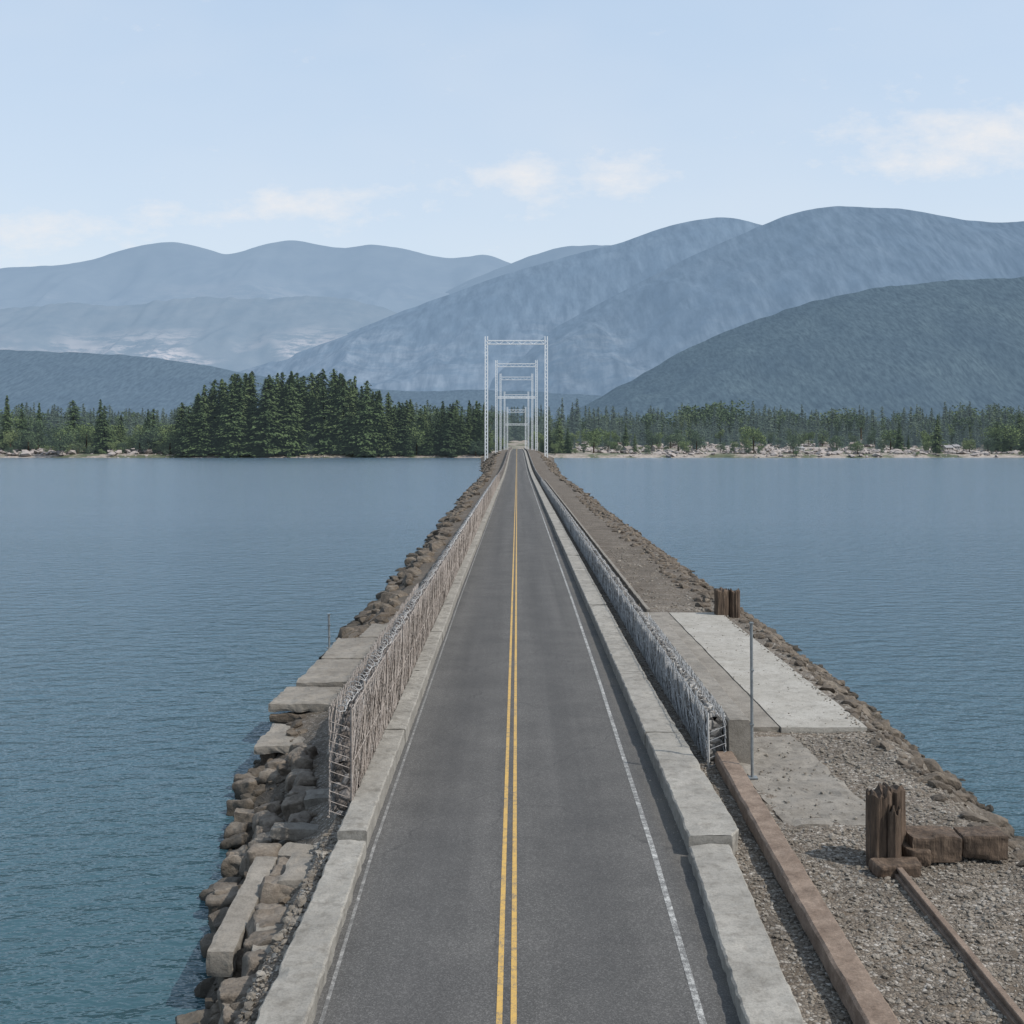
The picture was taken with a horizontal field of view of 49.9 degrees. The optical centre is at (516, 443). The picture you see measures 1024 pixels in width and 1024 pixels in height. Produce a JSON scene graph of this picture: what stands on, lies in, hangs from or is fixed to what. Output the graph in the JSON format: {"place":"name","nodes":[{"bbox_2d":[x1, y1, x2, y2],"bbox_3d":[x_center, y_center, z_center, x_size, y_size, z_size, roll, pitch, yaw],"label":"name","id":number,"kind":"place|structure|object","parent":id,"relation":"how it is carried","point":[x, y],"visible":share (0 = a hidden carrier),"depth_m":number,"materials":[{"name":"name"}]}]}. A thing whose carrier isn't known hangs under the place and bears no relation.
{"place":"outdoors","nodes":[
{"label":"outdoors","id":0,"kind":"place"},
{"bbox_2d":[0,296,395,371],"bbox_3d":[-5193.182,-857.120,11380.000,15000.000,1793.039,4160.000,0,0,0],"label":"foothill range","id":1,"kind":"structure","parent":0,"point":[232,334],"depth_m":11718.24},
{"bbox_2d":[0,240,510,312],"bbox_3d":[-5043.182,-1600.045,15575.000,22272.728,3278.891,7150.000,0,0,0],"label":"distant mountain range","id":2,"kind":"structure","parent":0,"point":[396,279],"depth_m":16458.35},
{"bbox_2d":[0,350,601,434],"bbox_3d":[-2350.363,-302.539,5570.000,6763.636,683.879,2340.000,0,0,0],"label":"forested hill","id":3,"kind":"structure","parent":0,"point":[47,380],"depth_m":5755.67,"materials":[{"name":"blue"}]},
{"bbox_2d":[238,217,760,390],"bbox_3d":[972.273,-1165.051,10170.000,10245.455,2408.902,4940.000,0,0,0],"label":"mountain ridge","id":4,"kind":"structure","parent":0,"point":[437,344],"depth_m":10417.75,"materials":[{"name":"blue stone"}]},
{"bbox_2d":[0,458,1023,1023],"bbox_3d":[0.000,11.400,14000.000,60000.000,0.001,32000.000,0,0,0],"label":"lake water","id":5,"kind":"structure","parent":0,"point":[162,632],"depth_m":72.28,"materials":[{"name":"blue liquid"}]},
{"bbox_2d":[0,438,1023,457],"bbox_3d":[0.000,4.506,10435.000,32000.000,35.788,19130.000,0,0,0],"label":"shore land","id":6,"kind":"structure","parent":0,"point":[516,444],"depth_m":918.15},
{"bbox_2d":[163,369,494,457],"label":"fir grove","id":7,"kind":"object","parent":6,"relation":"on","point":[351,420],"visible":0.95,"depth_m":924.82,"materials":[{"name":"green plant"}]},
{"bbox_2d":[0,442,1022,457],"bbox_3d":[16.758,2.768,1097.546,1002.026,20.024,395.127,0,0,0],"label":"shoreline rocks","id":8,"kind":"object","parent":6,"relation":"on","point":[772,450],"visible":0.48,"depth_m":942.36,"materials":[{"name":"beige stone"}]},
{"bbox_2d":[0,395,1023,453],"bbox_3d":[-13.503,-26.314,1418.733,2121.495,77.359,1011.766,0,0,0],"label":"conifer forest","id":9,"kind":"object","parent":6,"relation":"on","point":[713,424],"visible":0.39,"depth_m":1250.54,"materials":[{"name":"green plant"}]},
{"bbox_2d":[0,423,1023,456],"bbox_3d":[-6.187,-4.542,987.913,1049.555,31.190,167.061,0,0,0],"label":"shoreline bushes","id":10,"kind":"object","parent":6,"relation":"on","point":[63,439],"visible":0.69,"depth_m":945.76,"materials":[{"name":"green plant"}]},
{"bbox_2d":[650,446,662,450],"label":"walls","id":11,"kind":"structure","parent":6,"relation":"on","point":[653,448],"depth_m":989.75,"materials":[{"name":"white"}]},
{"bbox_2d":[0,0,1023,267],"label":"sky","id":12,"kind":"structure","parent":0,"point":[511,131],"materials":[{"name":"blue"}]},
{"bbox_2d":[313,449,740,1023],"bbox_3d":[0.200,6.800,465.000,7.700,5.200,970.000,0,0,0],"label":"asphalt road","id":13,"kind":"structure","parent":0,"point":[596,942],"depth_m":25.56,"materials":[{"name":"grey asphalt"}]},
{"bbox_2d":[318,449,706,1023],"bbox_3d":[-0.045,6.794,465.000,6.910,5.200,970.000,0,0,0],"label":"road markings","id":14,"kind":"object","parent":13,"relation":"on","point":[691,984],"visible":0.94,"depth_m":25.23,"materials":[{"name":"yellow paint"}]},
{"bbox_2d":[445,245,609,293],"bbox_3d":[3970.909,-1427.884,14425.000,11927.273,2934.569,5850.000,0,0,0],"label":"distant mountain range","id":15,"kind":"structure","parent":0,"point":[545,257],"depth_m":15869.01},
{"bbox_2d":[205,449,1023,1023],"bbox_3d":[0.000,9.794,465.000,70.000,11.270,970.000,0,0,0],"label":"causeway embankment","id":16,"kind":"structure","parent":0,"point":[607,541],"depth_m":24.22,"materials":[{"name":"gravel"}]},
{"bbox_2d":[175,742,317,1023],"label":"stacked stone blocks","id":17,"kind":"structure","parent":16,"relation":"on","point":[218,897],"depth_m":27.66,"materials":[{"name":"grey stone"}]},
{"bbox_2d":[206,743,338,976],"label":"broken concrete slabs","id":18,"kind":"structure","parent":16,"relation":"on","point":[226,945],"depth_m":24.71,"materials":[{"name":"grey concrete"}]},
{"bbox_2d":[254,624,391,765],"bbox_3d":[-7.107,10.856,48.628,4.693,2.418,22.652,0,0,0],"label":"concrete landing","id":19,"kind":"object","parent":16,"relation":"on","point":[321,682],"visible":0.44,"depth_m":44.16,"materials":[{"name":"grey concrete"}]},
{"bbox_2d":[326,614,331,648],"bbox_3d":[-8.950,9.025,52.500,0.260,1.850,0.260,0,0,0],"label":"metal pole","id":20,"kind":"object","parent":19,"relation":"on","point":[329,636],"visible":0.97,"depth_m":52.46,"materials":[{"name":"metal"}]},
{"bbox_2d":[255,448,512,1023],"bbox_3d":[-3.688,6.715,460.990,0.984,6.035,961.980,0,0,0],"label":"concrete kerb","id":21,"kind":"structure","parent":16,"relation":"on","point":[295,991],"depth_m":23.92,"materials":[{"name":"grey concrete"}]},
{"bbox_2d":[327,499,482,817],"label":"wire mesh","id":22,"kind":"object","parent":16,"relation":"on","point":[382,709],"visible":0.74,"depth_m":35.58,"materials":[{"name":"grey metal"}]},
{"bbox_2d":[333,447,511,814],"bbox_3d":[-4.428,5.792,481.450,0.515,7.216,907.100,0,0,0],"label":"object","id":23,"kind":"object","parent":16,"relation":"on","point":[340,779],"visible":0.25,"depth_m":29.87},
{"bbox_2d":[336,476,495,711],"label":"top coil","id":24,"kind":"object","parent":23,"relation":"on","point":[450,545],"visible":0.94,"depth_m":45.25,"materials":[{"name":"metal"}]},
{"bbox_2d":[350,473,499,800],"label":"posts","id":25,"kind":"object","parent":16,"relation":"on","point":[489,494],"visible":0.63,"depth_m":44.37,"materials":[{"name":"metal"}]},
{"bbox_2d":[484,336,547,460],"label":"steel gantry","id":26,"kind":"object","parent":16,"relation":"on","point":[487,344],"visible":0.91,"depth_m":639.03,"materials":[{"name":"grey metal"}]},
{"bbox_2d":[495,360,537,452],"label":"steel gantry","id":27,"kind":"object","parent":16,"relation":"on","point":[497,396],"visible":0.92,"depth_m":734.24,"materials":[{"name":"grey metal"}]},
{"bbox_2d":[500,373,532,449],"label":"steel gantry","id":28,"kind":"object","parent":16,"relation":"on","point":[531,410],"visible":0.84,"depth_m":789.38,"materials":[{"name":"grey metal"}]},
{"bbox_2d":[504,394,528,447],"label":"steel gantry","id":29,"kind":"object","parent":16,"relation":"on","point":[516,397],"visible":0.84,"depth_m":849.51,"materials":[{"name":"grey metal"}]},
{"bbox_2d":[507,409,525,447],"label":"steel gantry","id":30,"kind":"object","parent":16,"relation":"on","point":[507,422],"visible":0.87,"depth_m":904.51,"materials":[{"name":"white metal"}]},
{"bbox_2d":[545,479,650,611],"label":"concrete edging","id":31,"kind":"object","parent":16,"relation":"on","point":[630,588],"visible":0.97,"depth_m":83.88,"materials":[{"name":"grey concrete"}]},
{"bbox_2d":[194,451,1023,1023],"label":"riprap rocks","id":32,"kind":"object","parent":16,"relation":"on","point":[382,611],"visible":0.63,"depth_m":48.46,"materials":[{"name":"stone"}]},
{"bbox_2d":[524,448,722,763],"bbox_3d":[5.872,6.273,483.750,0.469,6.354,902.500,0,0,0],"label":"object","id":33,"kind":"object","parent":16,"relation":"on","point":[715,722],"visible":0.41,"depth_m":38.54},
{"bbox_2d":[544,481,719,716],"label":"top coil","id":34,"kind":"object","parent":33,"relation":"on","point":[603,560],"visible":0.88,"depth_m":52.34,"materials":[{"name":"metal"}]},
{"bbox_2d":[541,477,709,767],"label":"posts","id":35,"kind":"object","parent":16,"relation":"on","point":[556,505],"visible":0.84,"depth_m":53.80,"materials":[{"name":"metal"}]},
{"bbox_2d":[234,547,1023,1023],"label":"loose gravel stones","id":36,"kind":"object","parent":16,"relation":"on","point":[296,921],"visible":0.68,"depth_m":22.98,"materials":[{"name":"grey gravel"}]},
{"bbox_2d":[564,511,725,766],"bbox_3d":[5.857,8.645,81.716,0.603,1.631,99.101,0,0,0],"label":"wire mesh","id":37,"kind":"object","parent":16,"relation":"on","point":[618,601],"visible":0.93,"depth_m":43.16,"materials":[{"name":"grey metal"}]},
{"bbox_2d":[522,448,803,1023],"bbox_3d":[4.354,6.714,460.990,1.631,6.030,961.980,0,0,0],"label":"concrete kerb","id":38,"kind":"structure","parent":16,"relation":"on","point":[760,990],"depth_m":25.48,"materials":[{"name":"grey concrete"}]},
{"bbox_2d":[649,615,750,764],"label":"concrete retaining wall","id":39,"kind":"structure","parent":16,"relation":"on","point":[738,738],"depth_m":34.48,"materials":[{"name":"grey concrete"}]},
{"bbox_2d":[643,612,778,731],"bbox_3d":[7.716,9.435,48.603,1.848,0.287,24.801,0,0,0],"label":"concrete pad","id":40,"kind":"object","parent":16,"relation":"on","point":[763,721],"visible":0.4,"depth_m":42.98,"materials":[{"name":"grey concrete"}]},
{"bbox_2d":[714,587,739,617],"bbox_3d":[11.485,8.760,60.424,1.430,1.881,1.554,0,0,0],"label":"timber pile cluster","id":41,"kind":"object","parent":16,"relation":"on","point":[726,602],"visible":0.93,"depth_m":59.84,"materials":[{"name":"brown wood"}]},
{"bbox_2d":[747,622,757,779],"bbox_3d":[6.620,7.300,30.900,0.260,4.600,0.260,0,0,0],"label":"metal pole","id":42,"kind":"object","parent":16,"relation":"on","point":[752,776],"visible":0.94,"depth_m":30.86,"materials":[{"name":"metal"}]},
{"bbox_2d":[669,612,866,733],"bbox_3d":[9.954,9.418,48.392,2.898,0.309,24.628,0,0,-1],"label":"concrete pad","id":43,"kind":"object","parent":16,"relation":"on","point":[721,652],"visible":0.83,"depth_m":43.21,"materials":[{"name":"grey concrete"}]},
{"bbox_2d":[740,736,865,826],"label":"concrete slab","id":44,"kind":"structure","parent":16,"relation":"on","point":[840,793],"depth_m":30.21,"materials":[{"name":"grey concrete"}]},
{"bbox_2d":[715,751,899,1023],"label":"rusty steel beam","id":45,"kind":"structure","parent":16,"relation":"on","point":[863,1000],"depth_m":21.47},
{"bbox_2d":[865,782,1008,877],"bbox_3d":[9.475,8.697,24.789,3.480,2.005,1.330,0,0,-9],"label":"timber pile cluster","id":46,"kind":"object","parent":16,"relation":"on","point":[893,841],"visible":0.98,"depth_m":24.64,"materials":[{"name":"brown wood"}]},
{"bbox_2d":[894,867,1023,1023],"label":"rusty rail","id":47,"kind":"object","parent":16,"relation":"on","point":[1002,1000],"visible":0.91,"depth_m":20.07,"materials":[{"name":"metal"}]},
{"bbox_2d":[484,206,1023,395],"bbox_3d":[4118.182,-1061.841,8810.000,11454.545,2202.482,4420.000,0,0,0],"label":"mountain ridge","id":48,"kind":"structure","parent":0,"point":[633,332],"depth_m":8976.96,"materials":[{"name":"blue stone"}]},
{"bbox_2d":[554,276,1023,430],"bbox_3d":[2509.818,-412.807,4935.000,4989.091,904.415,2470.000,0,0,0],"label":"forested hill","id":49,"kind":"structure","parent":0,"point":[927,347],"depth_m":4776.34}
]}

